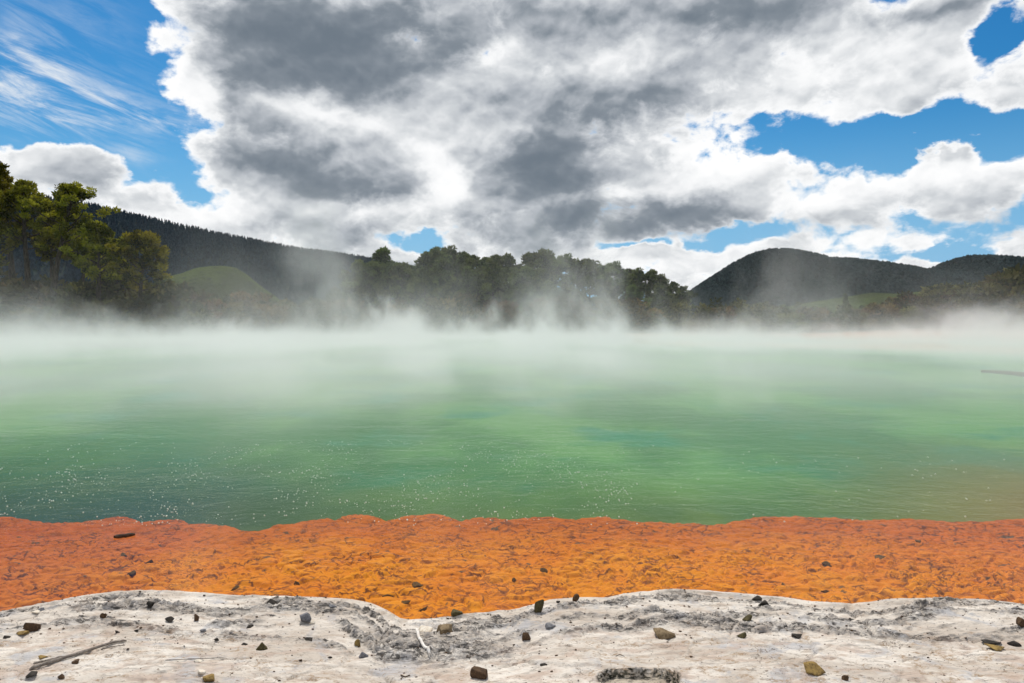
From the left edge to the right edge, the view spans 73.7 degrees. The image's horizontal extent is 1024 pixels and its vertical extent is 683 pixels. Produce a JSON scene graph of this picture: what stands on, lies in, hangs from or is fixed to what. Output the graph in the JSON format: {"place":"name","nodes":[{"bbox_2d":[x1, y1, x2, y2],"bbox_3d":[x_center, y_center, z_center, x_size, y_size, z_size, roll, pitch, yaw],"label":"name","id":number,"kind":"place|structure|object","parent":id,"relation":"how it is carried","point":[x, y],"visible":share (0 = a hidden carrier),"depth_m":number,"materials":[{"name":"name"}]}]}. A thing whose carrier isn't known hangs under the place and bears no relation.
{"place":"outdoors","nodes":[
{"label":"outdoors","id":0,"kind":"place"},
{"bbox_2d":[159,280,221,306],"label":"shrub","id":1,"kind":"object","parent":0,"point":[185,286],"visible":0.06,"depth_m":84.06,"materials":[{"name":"green plant"}]},
{"bbox_2d":[0,207,405,307],"bbox_3d":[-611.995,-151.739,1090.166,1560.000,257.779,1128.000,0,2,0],"label":"hill","id":2,"kind":"structure","parent":0,"point":[202,260],"depth_m":879.32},
{"bbox_2d":[0,195,603,309],"bbox_3d":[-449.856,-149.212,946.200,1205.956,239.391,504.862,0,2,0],"label":"forest","id":3,"kind":"object","parent":2,"relation":"on","point":[270,270],"visible":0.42,"depth_m":939.72,"materials":[{"name":"plant"}]},
{"bbox_2d":[151,266,279,304],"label":"hill","id":4,"kind":"structure","parent":0,"point":[220,281],"depth_m":247.90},
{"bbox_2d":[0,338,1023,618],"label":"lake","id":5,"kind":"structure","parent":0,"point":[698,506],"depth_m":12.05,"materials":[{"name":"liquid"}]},
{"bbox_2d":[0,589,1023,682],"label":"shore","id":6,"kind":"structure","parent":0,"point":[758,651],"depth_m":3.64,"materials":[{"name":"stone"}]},
{"bbox_2d":[29,639,126,669],"bbox_3d":[-2.158,1.555,3.412,0.074,0.049,0.444,1,2,40],"label":"stick","id":7,"kind":"object","parent":6,"relation":"on","point":[47,661],"visible":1,"depth_m":3.36,"materials":[{"name":"grey wood"}]},
{"bbox_2d":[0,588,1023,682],"bbox_3d":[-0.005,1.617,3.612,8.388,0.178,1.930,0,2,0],"label":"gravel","id":8,"kind":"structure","parent":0,"point":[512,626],"depth_m":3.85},
{"bbox_2d":[0,0,1023,300],"label":"sky","id":9,"kind":"structure","parent":0,"point":[683,140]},
{"bbox_2d":[234,325,1023,344],"bbox_3d":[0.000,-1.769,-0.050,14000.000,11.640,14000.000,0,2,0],"label":"ground","id":10,"kind":"structure","parent":0,"point":[957,335],"depth_m":78.44,"materials":[{"name":"soil"}]},
{"bbox_2d":[0,194,21,266],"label":"pine tree","id":11,"kind":"object","parent":10,"relation":"on","point":[9,244],"visible":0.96,"depth_m":76.58,"materials":[{"name":"green plant"}]},
{"bbox_2d":[0,307,36,342],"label":"shrub","id":12,"kind":"object","parent":10,"relation":"on","point":[9,337],"visible":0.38,"depth_m":73.28,"materials":[{"name":"green plant"}]},
{"bbox_2d":[0,277,49,309],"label":"shrub","id":13,"kind":"object","parent":10,"relation":"on","point":[7,290],"visible":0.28,"depth_m":76.90,"materials":[{"name":"green plant"}]},
{"bbox_2d":[1,278,49,317],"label":"shrub","id":14,"kind":"object","parent":10,"relation":"on","point":[34,294],"visible":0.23,"depth_m":77.23,"materials":[{"name":"green plant"}]},
{"bbox_2d":[0,161,50,279],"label":"pine tree","id":15,"kind":"object","parent":10,"relation":"on","point":[6,179],"visible":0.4,"depth_m":81.25,"materials":[{"name":"green plant"}]},
{"bbox_2d":[1,299,55,342],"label":"shrub","id":16,"kind":"object","parent":10,"relation":"on","point":[22,332],"visible":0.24,"depth_m":72.79,"materials":[{"name":"green plant"}]},
{"bbox_2d":[0,305,56,341],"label":"shrub","id":17,"kind":"object","parent":10,"relation":"on","point":[47,307],"visible":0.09,"depth_m":72.60,"materials":[{"name":"green plant"}]},
{"bbox_2d":[0,179,57,283],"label":"pine tree","id":18,"kind":"object","parent":10,"relation":"on","point":[21,188],"visible":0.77,"depth_m":78.44,"materials":[{"name":"green plant"}]},
{"bbox_2d":[28,203,71,277],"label":"pine tree","id":19,"kind":"object","parent":10,"relation":"on","point":[48,255],"visible":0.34,"depth_m":83.30,"materials":[{"name":"green plant"}]},
{"bbox_2d":[17,181,121,300],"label":"pine tree","id":20,"kind":"object","parent":10,"relation":"on","point":[66,195],"visible":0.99,"depth_m":77.44,"materials":[{"name":"leaves"},{"name":"bark"}]},
{"bbox_2d":[40,278,121,310],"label":"shrub","id":21,"kind":"object","parent":10,"relation":"on","point":[85,287],"visible":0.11,"depth_m":78.27,"materials":[{"name":"green plant"}]},
{"bbox_2d":[62,223,103,281],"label":"pine tree","id":22,"kind":"object","parent":10,"relation":"on","point":[74,257],"visible":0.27,"depth_m":84.31,"materials":[{"name":"green plant"}]},
{"bbox_2d":[42,287,132,344],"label":"shrub","id":23,"kind":"object","parent":10,"relation":"on","point":[62,310],"visible":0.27,"depth_m":73.18,"materials":[{"name":"green plant"}]},
{"bbox_2d":[47,301,130,345],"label":"shrub","id":24,"kind":"object","parent":10,"relation":"on","point":[86,329],"visible":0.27,"depth_m":72.57,"materials":[{"name":"green plant"}]},
{"bbox_2d":[57,218,129,301],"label":"pine tree","id":25,"kind":"object","parent":10,"relation":"on","point":[98,233],"visible":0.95,"depth_m":76.77,"materials":[{"name":"green plant"}]},
{"bbox_2d":[28,292,201,346],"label":"shrub","id":26,"kind":"object","parent":10,"relation":"on","point":[110,337],"visible":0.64,"depth_m":73.22,"materials":[{"name":"green plant"}]},
{"bbox_2d":[91,281,170,302],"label":"shrub","id":27,"kind":"object","parent":10,"relation":"on","point":[134,292],"visible":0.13,"depth_m":81.28,"materials":[{"name":"green plant"}]},
{"bbox_2d":[104,229,174,297],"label":"pine tree","id":28,"kind":"object","parent":10,"relation":"on","point":[150,248],"visible":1,"depth_m":76.18,"materials":[{"name":"leaves"},{"name":"bark"}]},
{"bbox_2d":[115,295,196,344],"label":"shrub","id":29,"kind":"object","parent":10,"relation":"on","point":[190,337],"visible":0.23,"depth_m":75.25,"materials":[{"name":"green plant"}]},
{"bbox_2d":[125,286,241,344],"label":"shrub","id":30,"kind":"object","parent":10,"relation":"on","point":[196,315],"visible":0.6,"depth_m":76.77,"materials":[{"name":"green plant"}]},
{"bbox_2d":[173,292,231,339],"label":"shrub","id":31,"kind":"object","parent":10,"relation":"on","point":[217,315],"visible":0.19,"depth_m":80.81,"materials":[{"name":"green plant"}]},
{"bbox_2d":[215,298,255,334],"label":"shrub","id":32,"kind":"object","parent":10,"relation":"on","point":[234,305],"visible":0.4,"depth_m":82.46,"materials":[{"name":"green plant"}]},
{"bbox_2d":[227,289,270,317],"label":"shrub","id":33,"kind":"object","parent":10,"relation":"on","point":[242,295],"visible":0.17,"depth_m":87.90,"materials":[{"name":"green plant"}]},
{"bbox_2d":[228,302,301,338],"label":"shrub","id":34,"kind":"object","parent":10,"relation":"on","point":[266,320],"visible":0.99,"depth_m":83.26,"materials":[{"name":"green plant"}]},
{"bbox_2d":[254,293,305,327],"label":"shrub","id":35,"kind":"object","parent":10,"relation":"on","point":[286,302],"visible":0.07,"depth_m":89.14,"materials":[{"name":"green plant"}]},
{"bbox_2d":[287,296,324,332],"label":"shrub","id":36,"kind":"object","parent":10,"relation":"on","point":[314,306],"visible":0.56,"depth_m":88.11,"materials":[{"name":"green plant"}]},
{"bbox_2d":[297,298,359,333],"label":"shrub","id":37,"kind":"object","parent":10,"relation":"on","point":[323,316],"visible":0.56,"depth_m":87.00,"materials":[{"name":"green plant"}]},
{"bbox_2d":[315,297,371,334],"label":"shrub","id":38,"kind":"object","parent":10,"relation":"on","point":[346,317],"visible":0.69,"depth_m":87.78,"materials":[{"name":"green plant"}]},
{"bbox_2d":[341,272,377,311],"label":"broadleaf tree","id":39,"kind":"object","parent":10,"relation":"on","point":[365,290],"visible":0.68,"depth_m":91.23,"materials":[{"name":"green plant"}]},
{"bbox_2d":[347,308,385,333],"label":"shrub","id":40,"kind":"object","parent":10,"relation":"on","point":[365,318],"visible":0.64,"depth_m":87.70,"materials":[{"name":"green plant"}]},
{"bbox_2d":[342,260,393,309],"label":"tree","id":41,"kind":"object","parent":10,"relation":"on","point":[373,268],"visible":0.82,"depth_m":91.29,"materials":[{"name":"green plant"}]},
{"bbox_2d":[350,245,398,297],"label":"pine tree","id":42,"kind":"object","parent":10,"relation":"on","point":[380,255],"visible":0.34,"depth_m":96.64,"materials":[{"name":"green plant"}]},
{"bbox_2d":[365,304,404,334],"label":"shrub","id":43,"kind":"object","parent":10,"relation":"on","point":[380,313],"visible":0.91,"depth_m":87.26,"materials":[{"name":"green plant"}]},
{"bbox_2d":[370,280,400,307],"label":"broadleaf tree","id":44,"kind":"object","parent":10,"relation":"on","point":[381,291],"visible":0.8,"depth_m":91.21,"materials":[{"name":"green plant"}]},
{"bbox_2d":[381,261,414,296],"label":"broadleaf tree","id":45,"kind":"object","parent":10,"relation":"on","point":[397,272],"visible":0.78,"depth_m":96.13,"materials":[{"name":"green plant"}]},
{"bbox_2d":[386,298,417,333],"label":"shrub","id":46,"kind":"object","parent":10,"relation":"on","point":[399,308],"visible":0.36,"depth_m":88.94,"materials":[{"name":"green plant"}]},
{"bbox_2d":[405,249,435,301],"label":"tree","id":47,"kind":"object","parent":10,"relation":"on","point":[425,258],"visible":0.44,"depth_m":96.90,"materials":[{"name":"green plant"}]},
{"bbox_2d":[397,266,447,307],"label":"broadleaf tree","id":48,"kind":"object","parent":10,"relation":"on","point":[421,284],"visible":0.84,"depth_m":91.43,"materials":[{"name":"green plant"}]},
{"bbox_2d":[406,294,460,334],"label":"shrub","id":49,"kind":"object","parent":10,"relation":"on","point":[434,304],"visible":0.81,"depth_m":86.21,"materials":[{"name":"green plant"}]},
{"bbox_2d":[414,246,456,274],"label":"pine tree","id":50,"kind":"object","parent":10,"relation":"on","point":[437,251],"visible":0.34,"depth_m":98.14,"materials":[{"name":"green plant"}]},
{"bbox_2d":[436,273,455,298],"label":"broadleaf tree","id":51,"kind":"object","parent":10,"relation":"on","point":[446,279],"visible":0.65,"depth_m":91.59,"materials":[{"name":"green plant"}]},
{"bbox_2d":[429,257,464,298],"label":"broadleaf tree","id":52,"kind":"object","parent":10,"relation":"on","point":[441,268],"visible":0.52,"depth_m":93.95,"materials":[{"name":"green plant"}]},
{"bbox_2d":[424,295,480,333],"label":"shrub","id":53,"kind":"object","parent":10,"relation":"on","point":[460,300],"visible":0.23,"depth_m":87.72,"materials":[{"name":"green plant"}]},
{"bbox_2d":[428,292,477,333],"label":"shrub","id":54,"kind":"object","parent":10,"relation":"on","point":[462,315],"visible":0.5,"depth_m":87.25,"materials":[{"name":"green plant"}]},
{"bbox_2d":[452,265,484,302],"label":"broadleaf tree","id":55,"kind":"object","parent":10,"relation":"on","point":[468,281],"visible":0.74,"depth_m":92.46,"materials":[{"name":"green plant"}]},
{"bbox_2d":[451,291,490,332],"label":"shrub","id":56,"kind":"object","parent":10,"relation":"on","point":[468,295],"visible":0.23,"depth_m":89.86,"materials":[{"name":"green plant"}]},
{"bbox_2d":[459,254,495,297],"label":"tree","id":57,"kind":"object","parent":10,"relation":"on","point":[472,260],"visible":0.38,"depth_m":96.53,"materials":[{"name":"green plant"}]},
{"bbox_2d":[476,263,509,308],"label":"broadleaf tree","id":58,"kind":"object","parent":10,"relation":"on","point":[494,272],"visible":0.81,"depth_m":91.93,"materials":[{"name":"green plant"}]},
{"bbox_2d":[473,299,523,333],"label":"shrub","id":59,"kind":"object","parent":10,"relation":"on","point":[505,308],"visible":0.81,"depth_m":87.33,"materials":[{"name":"green plant"}]},
{"bbox_2d":[485,254,511,298],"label":"tree","id":60,"kind":"object","parent":10,"relation":"on","point":[499,260],"visible":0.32,"depth_m":98.57,"materials":[{"name":"green plant"}]},
{"bbox_2d":[498,311,529,333],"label":"shrub","id":61,"kind":"object","parent":10,"relation":"on","point":[508,324],"visible":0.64,"depth_m":87.30,"materials":[{"name":"green plant"}]},
{"bbox_2d":[502,273,536,311],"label":"tree","id":62,"kind":"object","parent":10,"relation":"on","point":[517,296],"visible":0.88,"depth_m":90.09,"materials":[{"name":"green plant"}]},
{"bbox_2d":[504,265,542,313],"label":"tree","id":63,"kind":"object","parent":10,"relation":"on","point":[524,271],"visible":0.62,"depth_m":90.89,"materials":[{"name":"green plant"}]},
{"bbox_2d":[507,248,564,296],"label":"pine tree","id":64,"kind":"object","parent":10,"relation":"on","point":[541,257],"visible":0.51,"depth_m":95.19,"materials":[{"name":"green plant"}]},
{"bbox_2d":[519,306,559,331],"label":"shrub","id":65,"kind":"object","parent":10,"relation":"on","point":[531,317],"visible":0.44,"depth_m":87.86,"materials":[{"name":"green plant"}]},
{"bbox_2d":[526,268,561,303],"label":"tree","id":66,"kind":"object","parent":10,"relation":"on","point":[540,273],"visible":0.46,"depth_m":91.66,"materials":[{"name":"green plant"}]},
{"bbox_2d":[536,279,564,302],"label":"tree","id":67,"kind":"object","parent":10,"relation":"on","point":[549,285],"visible":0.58,"depth_m":90.44,"materials":[{"name":"green plant"}]},
{"bbox_2d":[524,295,597,332],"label":"shrub","id":68,"kind":"object","parent":10,"relation":"on","point":[555,307],"visible":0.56,"depth_m":87.72,"materials":[{"name":"green plant"}]},
{"bbox_2d":[549,253,578,292],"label":"tree","id":69,"kind":"object","parent":10,"relation":"on","point":[565,263],"visible":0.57,"depth_m":96.49,"materials":[{"name":"green plant"}]},
{"bbox_2d":[555,308,591,332],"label":"shrub","id":70,"kind":"object","parent":10,"relation":"on","point":[587,322],"visible":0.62,"depth_m":87.23,"materials":[{"name":"green plant"}]},
{"bbox_2d":[564,258,601,301],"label":"tree","id":71,"kind":"object","parent":10,"relation":"on","point":[575,269],"visible":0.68,"depth_m":95.80,"materials":[{"name":"green plant"}]},
{"bbox_2d":[576,258,602,305],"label":"tree","id":72,"kind":"object","parent":10,"relation":"on","point":[593,273],"visible":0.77,"depth_m":95.80,"materials":[{"name":"green plant"}]},
{"bbox_2d":[585,310,616,330],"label":"shrub","id":73,"kind":"object","parent":10,"relation":"on","point":[595,327],"visible":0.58,"depth_m":88.50,"materials":[{"name":"green plant"}]},
{"bbox_2d":[588,280,622,307],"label":"tree","id":74,"kind":"object","parent":10,"relation":"on","point":[611,292],"visible":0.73,"depth_m":93.37,"materials":[{"name":"green plant"}]},
{"bbox_2d":[593,297,624,330],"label":"shrub","id":75,"kind":"object","parent":10,"relation":"on","point":[610,308],"visible":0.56,"depth_m":88.86,"materials":[{"name":"green plant"}]},
{"bbox_2d":[595,260,632,298],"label":"tree","id":76,"kind":"object","parent":10,"relation":"on","point":[615,270],"visible":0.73,"depth_m":95.19,"materials":[{"name":"green plant"}]},
{"bbox_2d":[611,296,666,331],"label":"shrub","id":77,"kind":"object","parent":10,"relation":"on","point":[633,312],"visible":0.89,"depth_m":87.16,"materials":[{"name":"green plant"}]},
{"bbox_2d":[623,267,655,296],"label":"tree","id":78,"kind":"object","parent":10,"relation":"on","point":[637,275],"visible":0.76,"depth_m":97.72,"materials":[{"name":"green plant"}]},
{"bbox_2d":[629,300,672,329],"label":"shrub","id":79,"kind":"object","parent":10,"relation":"on","point":[654,322],"visible":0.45,"depth_m":88.00,"materials":[{"name":"green plant"}]},
{"bbox_2d":[650,285,671,306],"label":"tree","id":80,"kind":"object","parent":10,"relation":"on","point":[661,294],"visible":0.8,"depth_m":90.75,"materials":[{"name":"green plant"}]},
{"bbox_2d":[653,299,691,328],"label":"shrub","id":81,"kind":"object","parent":10,"relation":"on","point":[675,309],"visible":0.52,"depth_m":89.51,"materials":[{"name":"green plant"}]},
{"bbox_2d":[675,286,698,308],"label":"tree","id":82,"kind":"object","parent":10,"relation":"on","point":[682,293],"visible":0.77,"depth_m":102.12,"materials":[{"name":"green plant"}]},
{"bbox_2d":[682,296,729,332],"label":"shrub","id":83,"kind":"object","parent":10,"relation":"on","point":[703,312],"visible":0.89,"depth_m":83.68,"materials":[{"name":"green plant"}]},
{"bbox_2d":[697,306,739,331],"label":"shrub","id":84,"kind":"object","parent":10,"relation":"on","point":[727,317],"visible":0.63,"depth_m":82.88,"materials":[{"name":"green plant"}]},
{"bbox_2d":[717,297,761,332],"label":"shrub","id":85,"kind":"object","parent":10,"relation":"on","point":[741,308],"visible":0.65,"depth_m":82.54,"materials":[{"name":"green plant"}]},
{"bbox_2d":[731,301,781,332],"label":"shrub","id":86,"kind":"object","parent":10,"relation":"on","point":[766,312],"visible":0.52,"depth_m":81.94,"materials":[{"name":"green plant"}]},
{"bbox_2d":[744,316,771,333],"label":"shrub","id":87,"kind":"object","parent":10,"relation":"on","point":[759,326],"visible":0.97,"depth_m":79.91,"materials":[{"name":"green plant"}]},
{"bbox_2d":[773,311,814,332],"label":"shrub","id":88,"kind":"object","parent":10,"relation":"on","point":[788,321],"visible":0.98,"depth_m":79.77,"materials":[{"name":"green plant"}]},
{"bbox_2d":[805,305,840,332],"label":"shrub","id":89,"kind":"object","parent":10,"relation":"on","point":[818,319],"visible":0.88,"depth_m":78.63,"materials":[{"name":"green plant"}]},
{"bbox_2d":[837,309,873,330],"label":"shrub","id":90,"kind":"object","parent":10,"relation":"on","point":[852,320],"visible":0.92,"depth_m":79.34,"materials":[{"name":"green plant"}]},
{"bbox_2d":[861,302,898,325],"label":"shrub","id":91,"kind":"object","parent":10,"relation":"on","point":[873,306],"visible":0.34,"depth_m":83.67,"materials":[{"name":"green plant"}]},
{"bbox_2d":[869,310,900,329],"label":"shrub","id":92,"kind":"object","parent":10,"relation":"on","point":[885,322],"visible":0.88,"depth_m":79.81,"materials":[{"name":"green plant"}]},
{"bbox_2d":[891,304,938,327],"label":"shrub","id":93,"kind":"object","parent":10,"relation":"on","point":[907,312],"visible":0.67,"depth_m":80.96,"materials":[{"name":"green plant"}]},
{"bbox_2d":[886,281,963,325],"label":"shrub","id":94,"kind":"object","parent":10,"relation":"on","point":[936,292],"visible":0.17,"depth_m":86.17,"materials":[{"name":"green plant"}]},
{"bbox_2d":[900,297,957,327],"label":"shrub","id":95,"kind":"object","parent":10,"relation":"on","point":[931,309],"visible":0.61,"depth_m":80.14,"materials":[{"name":"green plant"}]},
{"bbox_2d":[937,302,974,327],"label":"shrub","id":96,"kind":"object","parent":10,"relation":"on","point":[951,306],"visible":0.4,"depth_m":80.53,"materials":[{"name":"green plant"}]},
{"bbox_2d":[949,298,992,327],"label":"shrub","id":97,"kind":"object","parent":10,"relation":"on","point":[976,307],"visible":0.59,"depth_m":79.53,"materials":[{"name":"green plant"}]},
{"bbox_2d":[955,313,988,328],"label":"shrub","id":98,"kind":"object","parent":10,"relation":"on","point":[970,322],"visible":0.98,"depth_m":77.86,"materials":[{"name":"green plant"}]},
{"bbox_2d":[948,280,998,323],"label":"shrub","id":99,"kind":"object","parent":10,"relation":"on","point":[963,294],"visible":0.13,"depth_m":85.72,"materials":[{"name":"green plant"}]},
{"bbox_2d":[952,280,1002,324],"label":"shrub","id":100,"kind":"object","parent":10,"relation":"on","point":[989,288],"visible":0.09,"depth_m":84.70,"materials":[{"name":"green plant"}]},
{"bbox_2d":[953,271,1023,316],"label":"shrub","id":101,"kind":"object","parent":10,"relation":"on","point":[1003,305],"visible":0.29,"depth_m":82.62,"materials":[{"name":"green plant"}]},
{"bbox_2d":[977,263,1023,304],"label":"tree","id":102,"kind":"object","parent":10,"relation":"on","point":[1009,274],"visible":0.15,"depth_m":84.36,"materials":[{"name":"green plant"}]},
{"bbox_2d":[984,310,1018,329],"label":"shrub","id":103,"kind":"object","parent":10,"relation":"on","point":[1001,320],"visible":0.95,"depth_m":74.99,"materials":[{"name":"green plant"}]},
{"bbox_2d":[707,256,1004,303],"bbox_3d":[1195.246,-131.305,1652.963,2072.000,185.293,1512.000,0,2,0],"label":"hill","id":104,"kind":"structure","parent":0,"point":[818,277],"depth_m":1408.42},
{"bbox_2d":[652,247,1023,313],"bbox_3d":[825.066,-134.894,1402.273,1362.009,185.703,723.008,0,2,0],"label":"forest","id":105,"kind":"object","parent":104,"relation":"on","point":[856,275],"visible":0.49,"depth_m":1414.76,"materials":[{"name":"plant"}]},
{"bbox_2d":[780,285,977,312],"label":"hill","id":106,"kind":"structure","parent":0,"point":[856,301],"depth_m":587.27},
{"label":"water","id":107,"kind":"structure","parent":0,"visible":0},
{"bbox_2d":[0,423,1005,525],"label":"bubbles","id":108,"kind":"object","parent":107,"relation":"on","point":[385,483],"visible":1,"depth_m":7.88,"materials":[{"name":"white"}]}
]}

